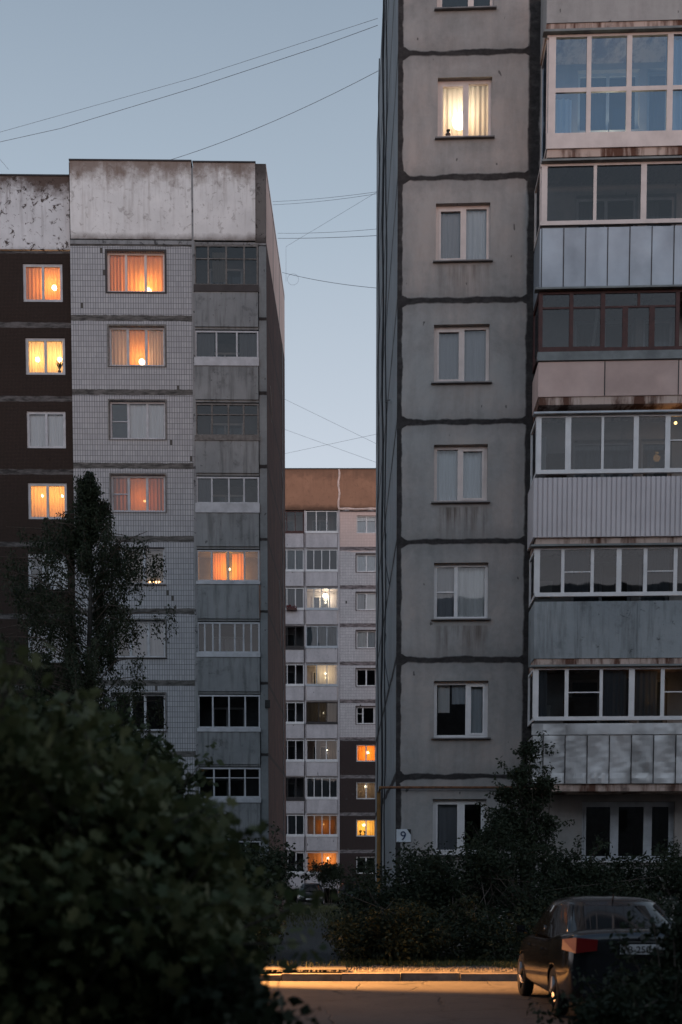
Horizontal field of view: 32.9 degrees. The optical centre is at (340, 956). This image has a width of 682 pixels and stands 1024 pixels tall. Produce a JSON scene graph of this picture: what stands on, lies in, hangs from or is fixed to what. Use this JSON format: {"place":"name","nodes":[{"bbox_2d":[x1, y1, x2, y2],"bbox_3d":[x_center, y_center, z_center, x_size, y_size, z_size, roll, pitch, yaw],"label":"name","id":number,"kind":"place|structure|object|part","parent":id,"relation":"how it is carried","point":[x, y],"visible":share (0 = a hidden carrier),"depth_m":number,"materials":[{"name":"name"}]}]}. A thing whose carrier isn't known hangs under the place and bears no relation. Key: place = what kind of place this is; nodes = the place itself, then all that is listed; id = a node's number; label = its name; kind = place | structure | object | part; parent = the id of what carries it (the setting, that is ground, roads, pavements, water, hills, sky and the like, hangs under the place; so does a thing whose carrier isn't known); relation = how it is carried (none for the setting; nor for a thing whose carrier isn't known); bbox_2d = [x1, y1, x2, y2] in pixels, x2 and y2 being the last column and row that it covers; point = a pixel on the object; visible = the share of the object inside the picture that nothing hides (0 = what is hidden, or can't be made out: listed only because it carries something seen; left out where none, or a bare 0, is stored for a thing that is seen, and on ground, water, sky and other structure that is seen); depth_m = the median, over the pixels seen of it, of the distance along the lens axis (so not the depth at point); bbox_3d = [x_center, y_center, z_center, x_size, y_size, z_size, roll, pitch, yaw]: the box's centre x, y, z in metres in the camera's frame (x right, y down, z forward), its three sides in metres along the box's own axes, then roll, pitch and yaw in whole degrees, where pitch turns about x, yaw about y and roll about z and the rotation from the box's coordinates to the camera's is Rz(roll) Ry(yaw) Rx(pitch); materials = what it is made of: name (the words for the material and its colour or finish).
{"place":"outdoors","nodes":[
{"label":"outdoors","id":0,"kind":"place"},
{"bbox_2d":[1,25,377,141],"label":"overhead cable","id":1,"kind":"object","parent":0,"point":[201,85],"visible":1,"depth_m":47.32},
{"bbox_2d":[2,18,377,131],"bbox_3d":[-7.676,-35.493,47.929,22.922,3.712,1.657,3,5,34],"label":"overhead cable","id":2,"kind":"object","parent":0,"point":[198,76],"visible":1,"depth_m":47.47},
{"bbox_2d":[0,0,382,493],"label":"sky","id":3,"kind":"structure","parent":0,"point":[58,57],"materials":[{"name":"blue"}]},
{"bbox_2d":[171,71,377,159],"bbox_3d":[-3.269,-32.094,44.470,11.546,0.931,0.017,3,5,37],"label":"overhead cable","id":4,"kind":"object","parent":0,"point":[273,121],"visible":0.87,"depth_m":43.97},
{"bbox_2d":[261,917,346,969],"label":"path","id":5,"kind":"structure","parent":0,"point":[328,951],"depth_m":25.48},
{"bbox_2d":[280,904,357,928],"bbox_3d":[-1.251,-2.079,54.963,7.681,0.264,34.196,0,4,0],"label":"bush","id":6,"kind":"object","parent":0,"point":[320,910],"depth_m":50.07,"materials":[{"name":"green plant"}]},
{"bbox_2d":[288,900,349,941],"bbox_3d":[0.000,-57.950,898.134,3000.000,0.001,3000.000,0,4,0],"label":"ground","id":7,"kind":"structure","parent":0,"point":[310,904],"depth_m":76.93,"materials":[{"name":"soil"}]},
{"bbox_2d":[0,470,178,743],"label":"birch tree","id":8,"kind":"object","parent":7,"relation":"on","point":[83,531],"visible":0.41,"depth_m":30.09,"materials":[{"name":"green plant"}]},
{"bbox_2d":[0,159,285,910],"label":"apartment building","id":9,"kind":"structure","parent":7,"relation":"on","point":[142,301],"depth_m":42.82,"materials":[{"name":"tile"}]},
{"bbox_2d":[23,264,62,301],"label":"window","id":10,"kind":"structure","parent":9,"relation":"in","point":[41,282],"depth_m":42.74,"materials":[{"name":"orange glass"}]},
{"bbox_2d":[25,338,64,374],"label":"window","id":11,"kind":"structure","parent":9,"relation":"in","point":[42,354],"depth_m":42.91,"materials":[{"name":"yellow glass"}]},
{"bbox_2d":[27,412,65,447],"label":"window","id":12,"kind":"structure","parent":9,"relation":"in","point":[44,429],"depth_m":43.08,"materials":[{"name":"white glass"}]},
{"bbox_2d":[28,626,65,661],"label":"window","id":13,"kind":"structure","parent":9,"relation":"in","point":[55,659],"depth_m":43.62,"materials":[{"name":"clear glass"}]},
{"bbox_2d":[28,483,66,518],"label":"window","id":14,"kind":"structure","parent":9,"relation":"in","point":[46,500],"depth_m":43.25,"materials":[{"name":"orange glass"}]},
{"bbox_2d":[28,554,67,589],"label":"window","id":15,"kind":"structure","parent":9,"relation":"in","point":[29,563],"depth_m":43.37,"materials":[{"name":"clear glass"}]},
{"bbox_2d":[56,361,62,372],"bbox_3d":[-10.420,-21.880,42.900,0.312,0.508,0.228,-2,4,-26],"label":"pot plant","id":16,"kind":"object","parent":9,"relation":"in","point":[59,366],"visible":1,"depth_m":42.86,"materials":[{"name":"green plant"}]},
{"bbox_2d":[105,249,166,293],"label":"window","id":17,"kind":"structure","parent":9,"relation":"in","point":[126,271],"depth_m":42.58,"materials":[{"name":"orange glass"}]},
{"bbox_2d":[107,324,165,366],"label":"window","id":18,"kind":"structure","parent":9,"relation":"in","point":[128,346],"depth_m":42.76,"materials":[{"name":"orange glass"}]},
{"bbox_2d":[108,399,166,439],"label":"window","id":19,"kind":"structure","parent":9,"relation":"in","point":[145,420],"depth_m":42.92,"materials":[{"name":"white glass"}]},
{"bbox_2d":[109,473,166,512],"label":"window","id":20,"kind":"structure","parent":9,"relation":"in","point":[148,493],"depth_m":43.10,"materials":[{"name":"orange glass"}]},
{"bbox_2d":[113,548,165,584],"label":"window","id":21,"kind":"structure","parent":9,"relation":"in","point":[153,551],"depth_m":43.27,"materials":[{"name":"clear glass"}]},
{"bbox_2d":[112,619,166,658],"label":"window","id":22,"kind":"structure","parent":9,"relation":"in","point":[153,647],"depth_m":43.47,"materials":[{"name":"white glass"}]},
{"bbox_2d":[112,692,166,731],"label":"window","id":23,"kind":"structure","parent":9,"relation":"in","point":[145,699],"depth_m":43.51,"materials":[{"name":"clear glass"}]},
{"bbox_2d":[2,692,310,988],"bbox_3d":[-2.069,-0.793,11.052,3.224,3.640,3.054,-3,5,-40],"label":"bush","id":24,"kind":"object","parent":7,"relation":"on","point":[198,779],"visible":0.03,"depth_m":10.82,"materials":[{"name":"green plant"}]},
{"bbox_2d":[0,642,339,1023],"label":"foreground bush","id":25,"kind":"object","parent":7,"relation":"on","point":[117,884],"visible":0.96,"depth_m":5.09,"materials":[{"name":"green plant"}]},
{"bbox_2d":[118,945,320,1023],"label":"bush","id":26,"kind":"object","parent":7,"relation":"on","point":[242,999],"visible":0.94,"depth_m":5.04,"materials":[{"name":"green plant"}]},
{"bbox_2d":[297,883,325,905],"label":"parked car","id":27,"kind":"object","parent":7,"relation":"on","point":[309,888],"visible":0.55,"depth_m":76.58,"materials":[{"name":"black paint"}]},
{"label":"car window","id":28,"kind":"part","parent":27,"relation":"part of","materials":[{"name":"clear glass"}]},
{"bbox_2d":[306,858,348,904],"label":"tree","id":29,"kind":"object","parent":7,"relation":"on","point":[327,872],"visible":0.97,"depth_m":78.56,"materials":[{"name":"green plant"}]},
{"bbox_2d":[285,468,375,902],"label":"apartment building","id":30,"kind":"structure","parent":7,"relation":"on","point":[330,541],"depth_m":83.82,"materials":[{"name":"white tile"}]},
{"bbox_2d":[286,605,296,610],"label":"flower box","id":31,"kind":"object","parent":30,"relation":"attached to","point":[290,608],"visible":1,"depth_m":83.17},
{"bbox_2d":[356,857,373,873],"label":"window","id":32,"kind":"structure","parent":30,"relation":"in","point":[356,857],"depth_m":84.83,"materials":[{"name":"clear glass"}]},
{"bbox_2d":[356,706,374,724],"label":"window","id":33,"kind":"structure","parent":30,"relation":"in","point":[362,707],"depth_m":84.13,"materials":[{"name":"clear glass"}]},
{"bbox_2d":[356,745,374,761],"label":"window","id":34,"kind":"structure","parent":30,"relation":"in","point":[364,753],"depth_m":84.44,"materials":[{"name":"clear glass"}]},
{"bbox_2d":[356,782,374,798],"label":"window","id":35,"kind":"structure","parent":30,"relation":"in","point":[364,790],"depth_m":84.60,"materials":[{"name":"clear glass"}]},
{"bbox_2d":[356,819,374,835],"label":"window","id":36,"kind":"structure","parent":30,"relation":"in","point":[368,825],"depth_m":84.77,"materials":[{"name":"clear glass"}]},
{"bbox_2d":[356,553,375,571],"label":"window","id":37,"kind":"structure","parent":30,"relation":"in","point":[364,563],"depth_m":83.53,"materials":[{"name":"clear glass"}]},
{"bbox_2d":[356,593,375,610],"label":"window","id":38,"kind":"structure","parent":30,"relation":"in","point":[370,597],"depth_m":83.70,"materials":[{"name":"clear glass"}]},
{"bbox_2d":[356,630,375,647],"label":"window","id":39,"kind":"structure","parent":30,"relation":"in","point":[360,634],"depth_m":83.88,"materials":[{"name":"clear glass"}]},
{"bbox_2d":[356,668,375,685],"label":"window","id":40,"kind":"structure","parent":30,"relation":"in","point":[366,669],"depth_m":83.94,"materials":[{"name":"clear glass"}]},
{"bbox_2d":[357,516,375,532],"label":"window","id":41,"kind":"structure","parent":30,"relation":"in","point":[362,527],"depth_m":83.37,"materials":[{"name":"white glass"}]},
{"bbox_2d":[337,848,374,899],"bbox_3d":[2.632,-4.409,60.961,3.898,4.257,6.462,3,5,40],"label":"bush","id":42,"kind":"object","parent":7,"relation":"on","point":[369,866],"visible":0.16,"depth_m":59.62,"materials":[{"name":"green plant"}]},
{"bbox_2d":[260,972,516,980],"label":"kerb","id":43,"kind":"structure","parent":7,"relation":"on","point":[429,976],"depth_m":19.42,"materials":[{"name":"concrete"}]},
{"bbox_2d":[375,0,681,947],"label":"apartment building","id":44,"kind":"structure","parent":7,"relation":"on","point":[529,322],"depth_m":26.25,"materials":[{"name":"concrete"}]},
{"bbox_2d":[273,192,372,201],"bbox_3d":[-0.713,-29.015,44.174,0.012,3.037,7.290,-3,5,-34],"label":"overhead cable","id":45,"kind":"object","parent":44,"relation":"attached to","point":[321,198],"visible":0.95,"depth_m":44.22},
{"bbox_2d":[275,193,377,204],"bbox_3d":[-0.713,-28.921,44.180,0.012,2.978,7.290,-3,5,-34],"label":"overhead cable","id":46,"kind":"object","parent":44,"relation":"attached to","point":[326,200],"visible":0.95,"depth_m":43.95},
{"bbox_2d":[278,235,377,238],"bbox_3d":[-0.637,-27.845,44.753,0.017,3.647,8.063,-2,4,-30],"label":"overhead cable","id":47,"kind":"object","parent":44,"relation":"attached to","point":[326,237],"visible":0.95,"depth_m":44.27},
{"bbox_2d":[282,272,373,287],"bbox_3d":[-0.595,-26.823,45.823,0.016,5.110,9.820,-2,4,-23],"label":"overhead cable","id":48,"kind":"object","parent":44,"relation":"attached to","point":[332,282],"visible":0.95,"depth_m":44.89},
{"bbox_2d":[396,829,410,841],"bbox_3d":[1.480,-2.863,27.337,0.342,0.301,0.032,0,4,2],"label":"house number sign","id":49,"kind":"object","parent":44,"relation":"attached to","point":[402,835],"visible":1,"depth_m":27.33,"materials":[{"name":"white metal"}]},
{"bbox_2d":[433,799,485,855],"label":"window","id":50,"kind":"structure","parent":44,"relation":"in","point":[448,814],"depth_m":27.46,"materials":[{"name":"clear glass"}]},
{"bbox_2d":[431,446,489,503],"bbox_3d":[2.775,-11.175,26.856,1.359,1.333,0.360,0,4,2],"label":"window","id":51,"kind":"structure","parent":44,"relation":"in","point":[460,472],"depth_m":26.99,"materials":[{"name":"white glass"}]},
{"bbox_2d":[431,564,490,620],"bbox_3d":[2.799,-8.511,27.030,1.382,1.321,0.355,0,4,2],"label":"window","id":52,"kind":"structure","parent":44,"relation":"in","point":[460,590],"depth_m":27.16,"materials":[{"name":"white glass"}]},
{"bbox_2d":[431,681,490,738],"bbox_3d":[2.819,-5.789,27.206,1.390,1.353,0.347,0,4,2],"label":"window","id":53,"kind":"structure","parent":44,"relation":"in","point":[474,695],"depth_m":27.29,"materials":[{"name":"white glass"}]},
{"bbox_2d":[431,326,491,383],"bbox_3d":[2.778,-13.853,26.673,1.394,1.330,0.350,0,4,2],"label":"window","id":54,"kind":"structure","parent":44,"relation":"in","point":[461,354],"depth_m":26.80,"materials":[{"name":"white glass"}]},
{"bbox_2d":[433,205,492,262],"bbox_3d":[2.788,-16.530,26.487,1.357,1.312,0.333,0,4,2],"label":"window","id":55,"kind":"structure","parent":44,"relation":"in","point":[462,232],"depth_m":26.60,"materials":[{"name":"white glass"}]},
{"bbox_2d":[435,80,494,139],"bbox_3d":[2.812,-19.240,26.313,1.348,1.350,0.346,0,4,2],"label":"window","id":56,"kind":"structure","parent":44,"relation":"in","point":[464,107],"depth_m":26.43,"materials":[{"name":"white glass"}]},
{"bbox_2d":[434,0,496,10],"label":"window","id":57,"kind":"structure","parent":44,"relation":"in","point":[470,6],"depth_m":26.06,"materials":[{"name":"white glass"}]},
{"bbox_2d":[546,475,566,477],"bbox_3d":[4.862,-10.979,26.142,0.440,0.640,0.370,0,4,2],"label":"cupboard","id":58,"kind":"object","parent":44,"relation":"in","point":[555,476],"depth_m":25.98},
{"bbox_2d":[563,721,595,723],"bbox_3d":[5.475,-5.632,26.524,0.720,0.570,0.370,0,4,2],"label":"cupboard","id":59,"kind":"object","parent":44,"relation":"in","point":[565,722],"visible":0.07,"depth_m":26.37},
{"bbox_2d":[571,597,629,600],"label":"window","id":60,"kind":"structure","parent":44,"relation":"in","point":[572,598],"depth_m":27.07,"materials":[{"name":"black glass"}]},
{"bbox_2d":[573,474,631,477],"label":"window","id":61,"kind":"structure","parent":44,"relation":"in","point":[589,475],"depth_m":26.86,"materials":[{"name":"black glass"}]},
{"bbox_2d":[576,225,635,227],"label":"window","id":62,"kind":"structure","parent":44,"relation":"in","point":[633,225],"depth_m":26.51,"materials":[{"name":"grey glass"}]},
{"bbox_2d":[577,73,638,130],"bbox_3d":[6.043,-19.340,26.279,1.380,1.300,0.140,0,4,2],"label":"window","id":63,"kind":"structure","parent":44,"relation":"in","point":[599,101],"depth_m":26.31,"materials":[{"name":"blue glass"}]},
{"bbox_2d":[596,721,627,722],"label":"window","id":64,"kind":"structure","parent":44,"relation":"in","point":[596,721],"depth_m":27.22,"materials":[{"name":"grey glass"}]},
{"bbox_2d":[579,802,673,861],"bbox_3d":[6.745,-2.931,27.209,2.282,1.423,0.275,0,4,2],"label":"window","id":65,"kind":"structure","parent":44,"relation":"in","point":[614,806],"depth_m":27.25,"materials":[{"name":"white glass"}]},
{"bbox_2d":[637,720,665,722],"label":"window","id":66,"kind":"structure","parent":44,"relation":"in","point":[638,721],"depth_m":27.19,"materials":[{"name":"glass"}]},
{"bbox_2d":[639,596,667,600],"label":"window","id":67,"kind":"structure","parent":44,"relation":"in","point":[643,598],"depth_m":27.00,"materials":[{"name":"black glass"}]},
{"bbox_2d":[641,473,669,476],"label":"window","id":68,"kind":"structure","parent":44,"relation":"in","point":[667,474],"depth_m":26.83,"materials":[{"name":"glass"}]},
{"bbox_2d":[647,72,665,130],"bbox_3d":[7.250,-18.923,26.259,0.695,2.130,0.129,0,4,2],"label":"curtain","id":69,"kind":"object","parent":44,"relation":"in","point":[655,100],"depth_m":26.27,"materials":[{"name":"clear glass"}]},
{"bbox_2d":[527,878,681,1023],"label":"bush","id":70,"kind":"object","parent":7,"relation":"on","point":[650,995],"visible":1,"depth_m":9.25,"materials":[{"name":"green plant"}]},
{"bbox_2d":[337,883,361,903],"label":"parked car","id":71,"kind":"object","parent":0,"point":[342,887],"visible":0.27,"depth_m":80.65,"materials":[{"name":"black metal"}]},
{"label":"car window","id":72,"kind":"part","parent":71,"relation":"part of","materials":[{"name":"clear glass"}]},
{"bbox_2d":[246,952,517,968],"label":"grass","id":73,"kind":"structure","parent":0,"point":[444,963],"depth_m":20.98,"materials":[{"name":"green plant"}]},
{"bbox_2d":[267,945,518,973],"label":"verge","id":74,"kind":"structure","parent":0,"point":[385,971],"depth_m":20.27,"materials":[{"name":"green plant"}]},
{"bbox_2d":[229,821,312,960],"bbox_3d":[-2.211,-1.347,23.669,3.152,3.106,6.050,0,4,0],"label":"bush","id":75,"kind":"object","parent":74,"relation":"on","point":[278,857],"visible":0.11,"depth_m":24.12,"materials":[{"name":"green plant"}]},
{"bbox_2d":[266,932,516,971],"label":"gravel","id":76,"kind":"structure","parent":74,"relation":"on","point":[449,969],"depth_m":20.23,"materials":[{"name":"gravel"}]},
{"bbox_2d":[320,841,469,966],"bbox_3d":[1.191,-0.990,22.618,3.214,2.618,4.305,0,4,0],"label":"bush","id":77,"kind":"object","parent":74,"relation":"on","point":[375,924],"visible":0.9,"depth_m":21.66,"materials":[{"name":"green plant"}]},
{"bbox_2d":[414,803,589,965],"bbox_3d":[2.755,-1.382,22.721,4.058,3.450,4.115,-2,4,-29],"label":"bush","id":78,"kind":"object","parent":74,"relation":"on","point":[489,880],"visible":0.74,"depth_m":22.79,"materials":[{"name":"green plant"}]},
{"bbox_2d":[471,730,574,899],"bbox_3d":[3.890,-2.448,24.916,2.139,4.900,1.454,0,4,0],"label":"sapling","id":79,"kind":"object","parent":74,"relation":"on","point":[529,805],"visible":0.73,"depth_m":24.84,"materials":[{"name":"green plant"}]},
{"bbox_2d":[510,830,681,920],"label":"bush","id":80,"kind":"object","parent":74,"relation":"on","point":[596,880],"visible":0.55,"depth_m":23.57,"materials":[{"name":"green plant"}]},
{"bbox_2d":[262,981,585,1023],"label":"road","id":81,"kind":"structure","parent":0,"point":[421,1002],"depth_m":16.04,"materials":[{"name":"grey asphalt"}]},
{"bbox_2d":[516,894,674,1016],"bbox_3d":[3.500,-0.097,15.615,2.020,1.523,4.475,0,4,0],"label":"parked car","id":82,"kind":"object","parent":81,"relation":"on","point":[573,933],"visible":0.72,"depth_m":14.37,"materials":[{"name":"paint"}]},
{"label":"car window","id":83,"kind":"part","parent":82,"relation":"part of","materials":[{"name":"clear glass"}]}
]}

